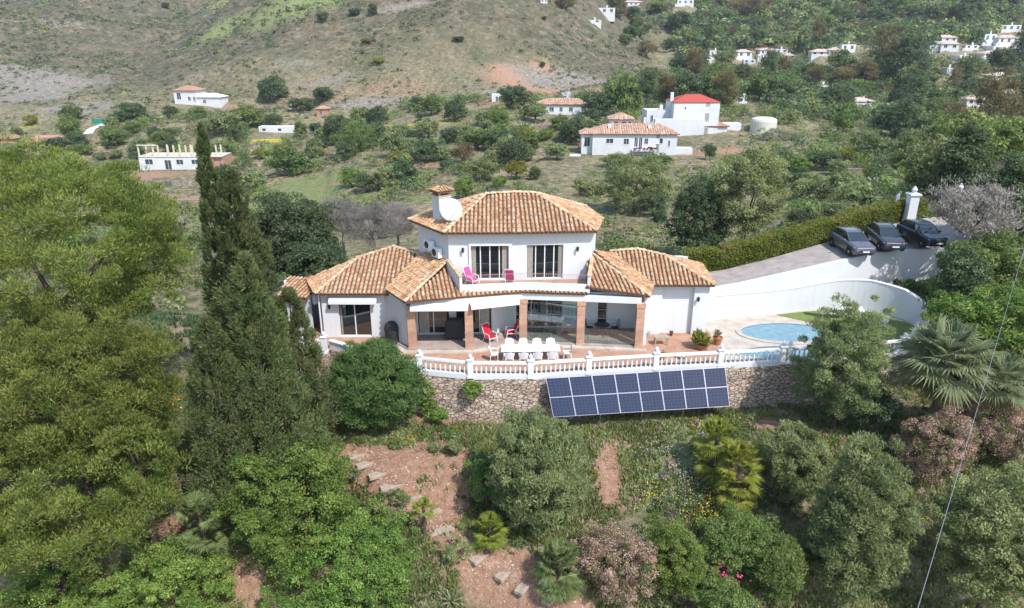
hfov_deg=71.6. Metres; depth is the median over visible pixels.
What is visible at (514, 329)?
lounge chair
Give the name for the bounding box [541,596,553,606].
garden step
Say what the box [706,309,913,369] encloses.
pool deck
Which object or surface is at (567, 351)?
plastic chair
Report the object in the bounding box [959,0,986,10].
dark tree
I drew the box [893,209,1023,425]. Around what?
weeds
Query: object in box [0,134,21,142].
tiled shed
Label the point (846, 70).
tall tree
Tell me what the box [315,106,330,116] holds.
pink hut
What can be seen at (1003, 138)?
leafy tree
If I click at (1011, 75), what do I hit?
olive tree
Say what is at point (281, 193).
green tree
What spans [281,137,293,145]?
olive tree
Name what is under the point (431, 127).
olive tree
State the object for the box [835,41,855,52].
village house
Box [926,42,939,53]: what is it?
village house
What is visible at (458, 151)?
rusty tree
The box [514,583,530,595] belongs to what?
garden step
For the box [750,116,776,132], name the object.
water tank
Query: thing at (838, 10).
green tree
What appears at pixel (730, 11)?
olive tree
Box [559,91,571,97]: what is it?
house
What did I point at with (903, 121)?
tall tree
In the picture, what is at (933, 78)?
dark tree
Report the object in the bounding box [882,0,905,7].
green tree
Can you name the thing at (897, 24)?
olive tree
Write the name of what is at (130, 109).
dark tree
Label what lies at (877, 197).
undergrowth
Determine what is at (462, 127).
olive tree
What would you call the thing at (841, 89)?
dark tree
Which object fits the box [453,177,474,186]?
bright tree
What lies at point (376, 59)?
yellow bush
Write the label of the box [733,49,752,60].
village house
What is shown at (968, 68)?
tall tree
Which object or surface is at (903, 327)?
lawn
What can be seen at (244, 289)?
cypress tree
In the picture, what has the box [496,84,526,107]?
dark tree
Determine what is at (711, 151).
dark tree
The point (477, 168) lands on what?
olive tree
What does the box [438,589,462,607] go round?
agave
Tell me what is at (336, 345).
wall
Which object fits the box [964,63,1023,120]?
tall tree
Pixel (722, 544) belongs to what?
green shrub
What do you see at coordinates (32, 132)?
terrace wall
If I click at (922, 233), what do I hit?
parked car
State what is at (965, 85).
dark tree
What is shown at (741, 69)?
dark tree
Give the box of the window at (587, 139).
[584,137,589,146]
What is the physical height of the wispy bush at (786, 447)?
5.350 m
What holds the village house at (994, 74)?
on the ground at (436, 60)
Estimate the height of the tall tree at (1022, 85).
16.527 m
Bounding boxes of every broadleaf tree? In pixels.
[248,191,341,277]
[281,237,348,277]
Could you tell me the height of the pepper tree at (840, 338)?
9.093 m
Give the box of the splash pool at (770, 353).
[737,345,807,359]
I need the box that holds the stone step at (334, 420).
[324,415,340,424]
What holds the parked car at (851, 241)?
on the driveway
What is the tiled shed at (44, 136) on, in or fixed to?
on the ground at (436, 60)
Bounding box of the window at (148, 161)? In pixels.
[145,159,152,163]
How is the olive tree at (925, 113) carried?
on the ground at (436, 60)
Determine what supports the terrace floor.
on the ground at (436, 60)
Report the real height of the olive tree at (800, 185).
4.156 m
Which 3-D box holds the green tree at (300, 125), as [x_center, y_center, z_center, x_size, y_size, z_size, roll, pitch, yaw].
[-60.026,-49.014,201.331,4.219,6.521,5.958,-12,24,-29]
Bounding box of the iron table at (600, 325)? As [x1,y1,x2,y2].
[594,322,609,335]
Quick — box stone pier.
[300,353,331,372]
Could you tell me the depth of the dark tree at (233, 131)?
198.54 m
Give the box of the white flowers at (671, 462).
[623,428,713,513]
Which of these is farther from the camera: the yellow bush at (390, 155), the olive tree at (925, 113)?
the olive tree at (925, 113)
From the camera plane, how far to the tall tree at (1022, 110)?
157.30 m
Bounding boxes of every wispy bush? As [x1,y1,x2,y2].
[741,530,810,606]
[755,419,836,513]
[799,430,926,607]
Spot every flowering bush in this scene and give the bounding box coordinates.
[569,516,661,607]
[891,394,981,485]
[940,386,1023,464]
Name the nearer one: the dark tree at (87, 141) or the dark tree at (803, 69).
the dark tree at (87, 141)
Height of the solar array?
2.828 m
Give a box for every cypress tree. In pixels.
[172,314,279,539]
[193,121,254,413]
[204,166,302,444]
[212,250,326,529]
[264,286,346,451]
[796,30,801,53]
[953,84,960,100]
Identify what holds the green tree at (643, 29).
on the ground at (436, 60)
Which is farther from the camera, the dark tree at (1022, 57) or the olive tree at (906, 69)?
the dark tree at (1022, 57)
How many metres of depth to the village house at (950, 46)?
304.92 m
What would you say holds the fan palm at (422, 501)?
on the ground at (436, 60)
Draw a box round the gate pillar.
[902,186,921,220]
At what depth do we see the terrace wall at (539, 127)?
173.15 m
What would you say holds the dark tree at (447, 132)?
on the ground at (436, 60)
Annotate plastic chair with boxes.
[489,345,497,360]
[504,353,513,365]
[505,338,513,352]
[518,338,527,352]
[519,352,528,365]
[532,338,541,352]
[533,352,542,360]
[546,338,554,354]
[547,352,556,359]
[563,344,572,358]
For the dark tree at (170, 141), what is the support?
on the ground at (436, 60)
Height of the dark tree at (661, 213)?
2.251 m
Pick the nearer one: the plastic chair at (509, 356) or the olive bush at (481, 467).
the olive bush at (481, 467)
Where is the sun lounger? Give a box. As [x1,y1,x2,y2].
[859,306,888,322]
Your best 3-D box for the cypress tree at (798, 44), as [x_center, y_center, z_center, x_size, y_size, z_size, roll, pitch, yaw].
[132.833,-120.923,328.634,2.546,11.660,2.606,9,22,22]
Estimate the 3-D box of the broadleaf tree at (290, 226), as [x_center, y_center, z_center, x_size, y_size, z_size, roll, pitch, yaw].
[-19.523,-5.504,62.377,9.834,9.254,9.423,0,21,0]
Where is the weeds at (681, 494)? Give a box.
[2,375,1023,607]
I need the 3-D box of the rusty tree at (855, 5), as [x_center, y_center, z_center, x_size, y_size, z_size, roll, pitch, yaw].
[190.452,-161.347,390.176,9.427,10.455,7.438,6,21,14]
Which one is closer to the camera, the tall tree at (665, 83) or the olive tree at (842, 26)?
the tall tree at (665, 83)
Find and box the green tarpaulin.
[92,118,102,123]
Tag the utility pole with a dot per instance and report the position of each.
(1018, 263)
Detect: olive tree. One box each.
[9,127,23,134]
[92,151,107,158]
[102,116,118,126]
[108,149,123,157]
[110,158,139,168]
[130,136,147,147]
[201,110,245,132]
[215,142,232,149]
[240,168,267,189]
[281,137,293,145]
[304,136,324,150]
[309,145,326,157]
[313,127,328,137]
[348,106,367,123]
[371,167,394,184]
[376,130,407,152]
[390,153,410,161]
[391,123,410,135]
[399,137,418,152]
[407,145,426,158]
[412,117,440,137]
[436,145,450,159]
[450,123,476,139]
[466,157,502,179]
[474,110,491,120]
[478,119,493,129]
[482,149,500,162]
[494,133,518,147]
[515,90,536,104]
[517,100,550,119]
[520,146,537,159]
[543,143,569,159]
[563,114,595,127]
[574,178,584,184]
[574,181,597,193]
[594,181,607,194]
[595,151,669,211]
[596,117,608,125]
[637,174,675,193]
[706,148,793,241]
[711,49,738,62]
[719,6,738,16]
[751,65,769,75]
[758,52,781,65]
[776,108,801,123]
[789,177,815,197]
[799,96,824,112]
[802,171,812,177]
[805,180,832,198]
[806,173,822,181]
[820,201,851,215]
[825,48,859,67]
[825,169,868,191]
[827,158,850,173]
[831,181,875,205]
[835,22,854,32]
[847,128,884,153]
[871,136,901,155]
[873,50,898,61]
[873,100,931,133]
[887,22,904,29]
[892,125,932,149]
[896,62,940,81]
[933,5,943,15]
[956,53,986,75]
[992,0,1009,4]
[1004,73,1023,82]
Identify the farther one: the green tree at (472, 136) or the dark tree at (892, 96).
the dark tree at (892, 96)
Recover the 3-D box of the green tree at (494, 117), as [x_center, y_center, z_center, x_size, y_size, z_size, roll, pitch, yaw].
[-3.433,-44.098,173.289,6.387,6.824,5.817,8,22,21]
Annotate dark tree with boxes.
[38,136,69,149]
[62,131,85,145]
[70,132,89,144]
[107,113,123,121]
[113,101,148,118]
[126,144,144,159]
[146,126,161,137]
[160,127,173,136]
[161,2,169,7]
[161,105,177,115]
[161,136,179,151]
[211,163,240,184]
[226,126,241,139]
[255,74,290,102]
[262,113,283,124]
[285,97,314,110]
[308,123,322,132]
[311,86,333,101]
[315,11,328,22]
[315,137,328,147]
[322,114,350,139]
[334,141,353,159]
[348,8,360,15]
[352,172,376,191]
[363,120,386,143]
[364,201,379,211]
[365,105,390,124]
[367,2,378,14]
[390,156,417,187]
[407,96,424,107]
[408,129,427,143]
[412,137,437,162]
[415,112,423,119]
[438,159,454,168]
[439,127,457,143]
[442,96,469,121]
[452,36,464,41]
[483,128,511,147]
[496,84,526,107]
[496,136,529,167]
[528,166,540,178]
[556,115,586,143]
[578,107,602,125]
[580,90,615,117]
[607,0,615,6]
[622,25,640,37]
[624,5,640,18]
[637,192,668,215]
[651,209,667,219]
[657,177,730,248]
[661,74,677,90]
[663,39,681,50]
[666,10,694,27]
[668,54,688,67]
[673,68,704,96]
[679,57,706,73]
[694,51,710,66]
[695,174,713,190]
[699,69,716,75]
[704,144,716,159]
[728,62,754,79]
[749,29,767,43]
[752,18,767,25]
[763,77,799,103]
[769,72,789,77]
[783,206,817,223]
[785,172,804,184]
[797,167,811,172]
[800,61,816,75]
[807,149,842,166]
[813,64,835,79]
[817,80,858,106]
[842,13,854,22]
[853,85,869,96]
[866,7,882,19]
[867,101,924,136]
[877,9,895,22]
[887,86,903,102]
[888,8,899,14]
[897,127,909,141]
[902,108,960,140]
[909,6,924,19]
[922,74,936,88]
[928,100,965,118]
[934,69,943,78]
[946,1,969,19]
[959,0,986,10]
[959,78,979,93]
[962,2,977,13]
[967,76,988,90]
[985,47,1020,70]
[1008,0,1021,4]
[1013,54,1023,72]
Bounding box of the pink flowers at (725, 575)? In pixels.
[680,561,759,607]
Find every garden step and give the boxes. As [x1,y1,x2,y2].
[348,453,364,460]
[355,461,374,469]
[368,472,386,480]
[379,484,404,492]
[400,494,421,504]
[417,508,442,518]
[430,524,454,536]
[469,554,487,565]
[494,571,510,582]
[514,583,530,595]
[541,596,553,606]
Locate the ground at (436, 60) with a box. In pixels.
[0,0,1023,607]
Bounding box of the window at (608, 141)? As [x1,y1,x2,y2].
[606,139,612,143]
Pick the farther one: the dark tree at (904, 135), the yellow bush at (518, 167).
the dark tree at (904, 135)
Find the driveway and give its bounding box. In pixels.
[709,217,973,285]
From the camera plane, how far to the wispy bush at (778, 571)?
32.35 m
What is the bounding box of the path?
[84,124,103,133]
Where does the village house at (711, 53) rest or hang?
on the ground at (436, 60)
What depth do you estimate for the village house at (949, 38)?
312.77 m
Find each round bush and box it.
[322,336,428,432]
[638,517,711,597]
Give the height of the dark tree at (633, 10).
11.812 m
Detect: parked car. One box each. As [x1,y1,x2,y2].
[828,226,875,255]
[864,222,906,250]
[896,218,948,247]
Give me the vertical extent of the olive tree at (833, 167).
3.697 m
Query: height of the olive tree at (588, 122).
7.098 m
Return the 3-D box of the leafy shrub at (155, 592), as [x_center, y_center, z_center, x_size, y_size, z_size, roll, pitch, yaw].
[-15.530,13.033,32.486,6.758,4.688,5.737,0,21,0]
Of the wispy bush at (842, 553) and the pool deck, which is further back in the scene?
the pool deck
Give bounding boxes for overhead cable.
[918,251,1023,606]
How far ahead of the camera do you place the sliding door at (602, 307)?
46.58 m
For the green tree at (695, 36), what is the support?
on the ground at (436, 60)
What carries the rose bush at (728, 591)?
on the ground at (436, 60)
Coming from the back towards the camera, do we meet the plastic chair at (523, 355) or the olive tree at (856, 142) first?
the olive tree at (856, 142)
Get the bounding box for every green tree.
[53,113,83,134]
[57,103,84,118]
[66,143,95,154]
[97,123,116,143]
[101,128,128,147]
[122,120,140,132]
[149,130,169,145]
[187,105,208,117]
[230,103,265,126]
[265,145,314,174]
[267,189,290,204]
[293,120,307,133]
[321,113,341,123]
[327,134,340,142]
[335,119,377,155]
[419,93,441,115]
[453,182,477,196]
[457,128,493,150]
[485,109,513,127]
[491,123,510,137]
[510,131,521,137]
[517,130,541,148]
[549,113,568,129]
[571,92,585,98]
[598,153,634,165]
[601,67,644,112]
[619,34,632,43]
[630,15,645,26]
[637,27,648,37]
[640,152,675,168]
[643,23,652,29]
[647,1,664,12]
[669,68,685,75]
[684,31,700,44]
[699,65,742,97]
[711,61,731,67]
[714,25,724,33]
[719,25,730,30]
[746,72,780,100]
[747,149,792,166]
[773,72,795,83]
[778,74,796,85]
[813,13,836,29]
[830,4,851,17]
[846,78,875,92]
[857,64,883,79]
[860,164,891,181]
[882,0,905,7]
[890,142,921,171]
[904,3,918,11]
[907,139,931,149]
[919,283,1023,358]
[923,85,943,101]
[924,97,955,115]
[924,107,1014,145]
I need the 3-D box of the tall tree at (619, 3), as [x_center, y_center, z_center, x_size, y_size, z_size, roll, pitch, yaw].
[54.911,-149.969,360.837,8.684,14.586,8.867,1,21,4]
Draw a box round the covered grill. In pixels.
[384,321,398,343]
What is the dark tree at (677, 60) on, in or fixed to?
on the ground at (436, 60)
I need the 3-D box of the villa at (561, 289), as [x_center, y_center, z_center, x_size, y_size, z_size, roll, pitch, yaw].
[-1.256,-2.798,46.299,28.688,10.013,10.385,0,21,0]
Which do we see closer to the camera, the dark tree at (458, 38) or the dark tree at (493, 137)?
the dark tree at (493, 137)
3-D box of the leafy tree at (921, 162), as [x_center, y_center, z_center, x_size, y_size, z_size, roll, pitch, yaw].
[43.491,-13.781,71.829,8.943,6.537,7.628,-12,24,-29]
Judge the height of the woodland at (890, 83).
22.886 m
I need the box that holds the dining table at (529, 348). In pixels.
[501,344,559,360]
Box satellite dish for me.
[440,198,461,220]
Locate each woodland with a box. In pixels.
[605,0,1023,59]
[635,44,1023,127]
[655,0,1023,41]
[676,60,1018,120]
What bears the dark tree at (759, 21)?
on the ground at (436, 60)
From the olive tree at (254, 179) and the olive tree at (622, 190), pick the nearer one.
the olive tree at (622, 190)
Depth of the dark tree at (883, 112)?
156.49 m
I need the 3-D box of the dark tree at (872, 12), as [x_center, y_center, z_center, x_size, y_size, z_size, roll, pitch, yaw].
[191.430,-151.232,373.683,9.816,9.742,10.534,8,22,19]
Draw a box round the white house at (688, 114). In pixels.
[642,92,741,135]
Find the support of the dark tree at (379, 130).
on the ground at (436, 60)
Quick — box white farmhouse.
[171,85,227,107]
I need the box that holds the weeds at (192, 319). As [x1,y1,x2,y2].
[30,288,314,422]
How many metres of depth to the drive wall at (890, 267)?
50.61 m
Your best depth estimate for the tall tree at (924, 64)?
224.78 m
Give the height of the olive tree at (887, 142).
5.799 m
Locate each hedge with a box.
[680,196,928,271]
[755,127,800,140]
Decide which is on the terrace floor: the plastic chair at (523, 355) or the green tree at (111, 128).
the plastic chair at (523, 355)
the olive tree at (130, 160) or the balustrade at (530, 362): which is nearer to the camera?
the balustrade at (530, 362)
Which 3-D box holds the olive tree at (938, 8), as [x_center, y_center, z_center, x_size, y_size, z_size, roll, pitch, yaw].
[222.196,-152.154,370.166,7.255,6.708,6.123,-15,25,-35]
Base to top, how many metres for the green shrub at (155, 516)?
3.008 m
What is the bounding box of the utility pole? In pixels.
[1014,246,1023,283]
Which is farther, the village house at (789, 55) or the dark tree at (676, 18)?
the dark tree at (676, 18)
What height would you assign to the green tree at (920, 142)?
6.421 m
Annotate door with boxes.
[165,160,171,168]
[338,305,371,335]
[417,311,448,333]
[456,308,491,332]
[471,246,508,278]
[516,300,562,326]
[527,245,562,277]
[597,302,606,321]
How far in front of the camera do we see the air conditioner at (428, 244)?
45.35 m
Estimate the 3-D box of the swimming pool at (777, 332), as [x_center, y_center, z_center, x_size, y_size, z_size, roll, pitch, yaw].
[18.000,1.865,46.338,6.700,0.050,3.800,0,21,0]
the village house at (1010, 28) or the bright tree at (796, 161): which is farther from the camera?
the village house at (1010, 28)
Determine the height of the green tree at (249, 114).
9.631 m
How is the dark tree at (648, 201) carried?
on the ground at (436, 60)
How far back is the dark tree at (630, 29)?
326.35 m
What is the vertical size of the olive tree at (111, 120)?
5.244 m
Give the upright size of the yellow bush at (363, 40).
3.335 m
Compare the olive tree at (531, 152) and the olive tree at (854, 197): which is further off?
the olive tree at (531, 152)
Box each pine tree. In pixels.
[0,126,202,415]
[0,291,189,534]
[0,401,184,589]
[83,411,199,571]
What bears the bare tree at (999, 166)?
on the ground at (436, 60)
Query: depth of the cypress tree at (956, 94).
217.96 m
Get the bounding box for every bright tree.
[336,167,363,187]
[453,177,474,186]
[491,175,507,185]
[535,128,555,139]
[788,156,813,169]
[825,102,867,117]
[830,109,856,131]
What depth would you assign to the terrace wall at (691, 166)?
131.56 m
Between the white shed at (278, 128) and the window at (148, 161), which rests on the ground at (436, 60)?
the white shed at (278, 128)
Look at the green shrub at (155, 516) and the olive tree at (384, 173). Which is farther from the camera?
the olive tree at (384, 173)
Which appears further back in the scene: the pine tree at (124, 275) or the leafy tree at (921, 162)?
the leafy tree at (921, 162)
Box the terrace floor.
[316,322,731,381]
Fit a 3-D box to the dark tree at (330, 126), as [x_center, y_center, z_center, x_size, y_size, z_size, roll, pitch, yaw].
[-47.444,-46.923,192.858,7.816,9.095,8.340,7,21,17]
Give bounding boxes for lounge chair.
[463,265,479,283]
[481,322,497,341]
[504,269,515,282]
[505,319,518,338]
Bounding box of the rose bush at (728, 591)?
[687,565,758,607]
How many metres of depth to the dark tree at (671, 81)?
203.62 m
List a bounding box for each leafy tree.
[211,431,364,574]
[259,496,433,607]
[898,133,957,193]
[920,461,1023,607]
[929,124,999,194]
[932,244,994,359]
[935,230,1023,300]
[956,116,1023,164]
[962,151,1023,239]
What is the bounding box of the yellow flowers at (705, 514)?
[685,495,717,530]
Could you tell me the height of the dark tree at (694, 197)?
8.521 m
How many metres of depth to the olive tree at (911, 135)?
116.17 m
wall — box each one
[0,130,85,133]
[145,180,192,186]
[161,199,193,204]
[247,134,333,138]
[265,141,339,159]
[328,339,416,369]
[329,349,900,422]
[517,125,556,129]
[535,151,554,155]
[685,164,724,168]
[707,278,928,328]
[709,244,951,294]
[777,167,864,171]
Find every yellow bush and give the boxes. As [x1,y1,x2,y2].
[22,115,37,124]
[251,147,269,156]
[271,143,290,150]
[360,38,371,43]
[371,57,383,63]
[386,150,403,161]
[502,159,528,178]
[518,126,531,135]
[838,146,862,158]
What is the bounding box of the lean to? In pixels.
[705,122,729,132]
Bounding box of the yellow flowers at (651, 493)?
[637,468,665,507]
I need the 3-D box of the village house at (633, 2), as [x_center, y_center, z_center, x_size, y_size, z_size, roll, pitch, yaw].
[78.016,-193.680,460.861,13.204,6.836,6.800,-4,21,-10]
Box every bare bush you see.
[318,195,370,256]
[336,198,410,249]
[373,201,417,245]
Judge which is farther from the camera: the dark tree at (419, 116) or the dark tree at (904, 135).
the dark tree at (419, 116)
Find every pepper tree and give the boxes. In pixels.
[787,292,906,429]
[846,386,902,433]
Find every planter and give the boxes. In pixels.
[690,328,713,350]
[712,329,722,345]
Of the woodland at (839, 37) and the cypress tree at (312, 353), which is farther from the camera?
the woodland at (839, 37)
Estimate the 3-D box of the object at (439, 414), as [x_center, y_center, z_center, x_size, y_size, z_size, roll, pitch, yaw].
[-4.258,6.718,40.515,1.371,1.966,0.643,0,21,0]
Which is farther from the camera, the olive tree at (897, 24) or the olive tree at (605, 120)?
the olive tree at (897, 24)
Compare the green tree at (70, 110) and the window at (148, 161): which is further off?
the green tree at (70, 110)
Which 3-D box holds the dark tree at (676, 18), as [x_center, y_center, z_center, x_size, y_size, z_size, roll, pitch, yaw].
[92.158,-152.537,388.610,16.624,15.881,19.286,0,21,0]
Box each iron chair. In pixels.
[585,319,592,333]
[610,318,619,334]
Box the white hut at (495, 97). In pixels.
[492,93,501,101]
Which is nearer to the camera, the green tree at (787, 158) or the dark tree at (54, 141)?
the green tree at (787, 158)
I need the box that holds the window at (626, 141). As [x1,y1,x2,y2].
[623,139,628,144]
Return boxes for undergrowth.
[1,93,927,311]
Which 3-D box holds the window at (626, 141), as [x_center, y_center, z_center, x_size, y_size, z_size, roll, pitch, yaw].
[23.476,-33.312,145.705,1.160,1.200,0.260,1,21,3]
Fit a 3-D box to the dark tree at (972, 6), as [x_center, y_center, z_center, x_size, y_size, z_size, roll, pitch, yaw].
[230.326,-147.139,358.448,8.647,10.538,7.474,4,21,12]
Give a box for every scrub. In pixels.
[0,0,895,275]
[2,0,869,246]
[22,402,1022,607]
[37,413,1011,607]
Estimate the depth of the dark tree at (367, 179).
132.60 m
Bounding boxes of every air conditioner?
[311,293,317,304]
[424,238,433,251]
[431,246,441,258]
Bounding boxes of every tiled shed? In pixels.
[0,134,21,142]
[24,135,67,147]
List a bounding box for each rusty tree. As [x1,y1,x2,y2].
[449,140,474,160]
[554,0,577,10]
[636,40,658,56]
[714,97,727,105]
[726,0,772,12]
[760,0,774,6]
[850,1,866,10]
[854,21,871,28]
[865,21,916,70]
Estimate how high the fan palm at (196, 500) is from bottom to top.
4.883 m
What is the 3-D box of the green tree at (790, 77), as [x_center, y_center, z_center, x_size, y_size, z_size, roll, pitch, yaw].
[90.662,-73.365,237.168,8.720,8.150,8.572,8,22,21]
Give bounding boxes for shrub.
[0,558,115,607]
[91,531,244,607]
[109,495,156,528]
[340,464,361,484]
[359,500,385,522]
[389,488,411,505]
[427,442,440,452]
[441,428,453,438]
[441,439,462,453]
[441,532,474,563]
[696,501,780,575]
[918,277,947,311]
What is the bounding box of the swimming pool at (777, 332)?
[736,321,820,344]
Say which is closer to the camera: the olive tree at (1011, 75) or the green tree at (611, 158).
the green tree at (611, 158)
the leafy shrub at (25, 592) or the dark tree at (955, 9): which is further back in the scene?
the dark tree at (955, 9)
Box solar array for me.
[546,367,729,423]
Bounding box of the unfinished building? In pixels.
[136,144,231,170]
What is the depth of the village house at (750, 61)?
307.17 m
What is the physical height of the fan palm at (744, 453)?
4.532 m
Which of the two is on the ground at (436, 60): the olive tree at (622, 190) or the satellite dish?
the olive tree at (622, 190)
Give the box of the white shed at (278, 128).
[258,125,299,132]
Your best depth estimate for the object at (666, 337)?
44.39 m
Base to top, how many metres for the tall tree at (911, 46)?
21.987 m
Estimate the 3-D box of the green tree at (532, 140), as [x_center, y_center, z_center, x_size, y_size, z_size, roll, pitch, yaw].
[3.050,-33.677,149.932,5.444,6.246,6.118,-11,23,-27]
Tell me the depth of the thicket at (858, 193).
132.39 m
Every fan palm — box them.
[173,487,232,582]
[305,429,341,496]
[411,496,437,537]
[470,511,509,554]
[529,537,588,605]
[688,414,737,486]
[711,436,763,515]
[889,311,1008,444]
[968,352,1023,461]
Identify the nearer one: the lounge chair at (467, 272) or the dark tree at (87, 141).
the lounge chair at (467, 272)
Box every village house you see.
[589,17,600,28]
[599,5,614,21]
[625,0,642,6]
[674,0,693,7]
[706,48,716,59]
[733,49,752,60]
[737,93,746,103]
[742,57,755,64]
[756,47,773,61]
[774,46,787,53]
[780,53,794,59]
[807,49,832,60]
[826,47,840,54]
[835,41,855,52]
[846,97,873,105]
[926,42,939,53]
[934,35,958,42]
[936,41,959,51]
[942,64,952,74]
[950,52,971,61]
[956,94,984,106]
[961,42,978,50]
[975,50,993,58]
[979,31,996,45]
[982,43,1008,50]
[982,72,1003,79]
[994,35,1018,45]
[995,22,1021,32]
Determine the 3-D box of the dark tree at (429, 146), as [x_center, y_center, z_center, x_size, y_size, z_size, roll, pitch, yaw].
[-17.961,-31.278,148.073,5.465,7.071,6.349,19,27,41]
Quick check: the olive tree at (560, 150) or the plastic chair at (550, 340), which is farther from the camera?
the olive tree at (560, 150)
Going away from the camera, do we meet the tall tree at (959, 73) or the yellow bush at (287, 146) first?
the yellow bush at (287, 146)
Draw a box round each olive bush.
[463,451,500,509]
[484,404,595,540]
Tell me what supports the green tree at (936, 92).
on the ground at (436, 60)
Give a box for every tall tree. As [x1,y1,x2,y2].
[612,0,627,19]
[638,67,657,104]
[654,71,677,98]
[683,43,705,74]
[703,24,715,41]
[710,65,740,106]
[728,23,737,37]
[758,58,779,71]
[760,46,779,74]
[777,53,793,69]
[804,63,830,82]
[810,17,828,44]
[827,64,858,82]
[848,56,882,81]
[857,0,867,5]
[886,27,939,77]
[887,93,921,137]
[896,68,933,106]
[910,51,934,95]
[935,98,970,114]
[947,64,964,90]
[960,57,977,80]
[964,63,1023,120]
[1002,66,1017,78]
[1003,94,1023,118]
[1008,28,1023,56]
[1010,69,1023,109]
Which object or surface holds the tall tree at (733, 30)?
on the ground at (436, 60)
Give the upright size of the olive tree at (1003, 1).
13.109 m
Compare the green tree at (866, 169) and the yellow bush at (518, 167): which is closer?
the green tree at (866, 169)
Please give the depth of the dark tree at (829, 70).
255.72 m
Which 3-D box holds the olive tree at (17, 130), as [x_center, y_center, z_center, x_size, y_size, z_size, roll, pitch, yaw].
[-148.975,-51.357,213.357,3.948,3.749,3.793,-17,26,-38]
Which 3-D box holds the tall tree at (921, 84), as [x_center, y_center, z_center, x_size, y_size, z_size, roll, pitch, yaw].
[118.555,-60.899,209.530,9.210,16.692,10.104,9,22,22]
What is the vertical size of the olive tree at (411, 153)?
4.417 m
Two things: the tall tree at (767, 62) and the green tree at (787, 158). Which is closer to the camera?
the green tree at (787, 158)
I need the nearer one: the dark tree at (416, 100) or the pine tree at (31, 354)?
the pine tree at (31, 354)
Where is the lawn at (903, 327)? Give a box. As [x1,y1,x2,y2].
[778,309,914,345]
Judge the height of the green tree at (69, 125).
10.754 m
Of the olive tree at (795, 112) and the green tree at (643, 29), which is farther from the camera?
the green tree at (643, 29)
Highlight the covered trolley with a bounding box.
[444,317,463,340]
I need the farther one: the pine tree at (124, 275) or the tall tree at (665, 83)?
the tall tree at (665, 83)
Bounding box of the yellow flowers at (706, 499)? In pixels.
[675,476,765,521]
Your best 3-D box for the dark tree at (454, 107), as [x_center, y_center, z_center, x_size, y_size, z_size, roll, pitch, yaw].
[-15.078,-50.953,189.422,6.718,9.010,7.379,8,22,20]
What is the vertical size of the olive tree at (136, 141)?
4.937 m
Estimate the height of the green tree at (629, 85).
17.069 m
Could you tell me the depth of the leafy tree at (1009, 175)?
49.43 m
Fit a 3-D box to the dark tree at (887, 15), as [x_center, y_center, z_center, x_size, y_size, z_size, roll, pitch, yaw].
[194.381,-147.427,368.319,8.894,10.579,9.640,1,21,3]
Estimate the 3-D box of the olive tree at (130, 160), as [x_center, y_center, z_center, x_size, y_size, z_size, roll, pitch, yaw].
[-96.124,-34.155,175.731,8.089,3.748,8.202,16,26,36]
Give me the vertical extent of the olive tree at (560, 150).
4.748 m
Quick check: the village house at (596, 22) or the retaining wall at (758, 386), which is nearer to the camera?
the retaining wall at (758, 386)
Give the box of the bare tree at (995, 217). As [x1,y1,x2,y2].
[923,170,1023,240]
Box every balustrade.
[300,331,328,354]
[416,341,788,379]
[786,321,922,364]
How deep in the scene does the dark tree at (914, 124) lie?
118.52 m
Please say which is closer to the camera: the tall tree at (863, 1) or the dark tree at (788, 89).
the dark tree at (788, 89)
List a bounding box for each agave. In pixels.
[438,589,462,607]
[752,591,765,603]
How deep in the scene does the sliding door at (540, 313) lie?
46.60 m
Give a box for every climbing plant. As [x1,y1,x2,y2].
[418,378,437,419]
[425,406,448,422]
[462,380,482,421]
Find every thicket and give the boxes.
[0,86,982,248]
[8,84,915,272]
[12,85,912,246]
[18,92,963,256]
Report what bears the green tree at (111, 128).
on the ground at (436, 60)
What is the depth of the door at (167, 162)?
168.58 m
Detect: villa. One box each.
[276,185,716,353]
[537,98,588,114]
[570,112,692,155]
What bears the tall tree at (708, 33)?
on the ground at (436, 60)
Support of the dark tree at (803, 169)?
on the ground at (436, 60)
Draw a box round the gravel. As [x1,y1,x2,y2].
[148,417,792,607]
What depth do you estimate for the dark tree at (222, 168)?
151.89 m
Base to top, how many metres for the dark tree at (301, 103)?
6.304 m
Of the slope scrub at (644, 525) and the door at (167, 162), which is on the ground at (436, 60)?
the slope scrub at (644, 525)

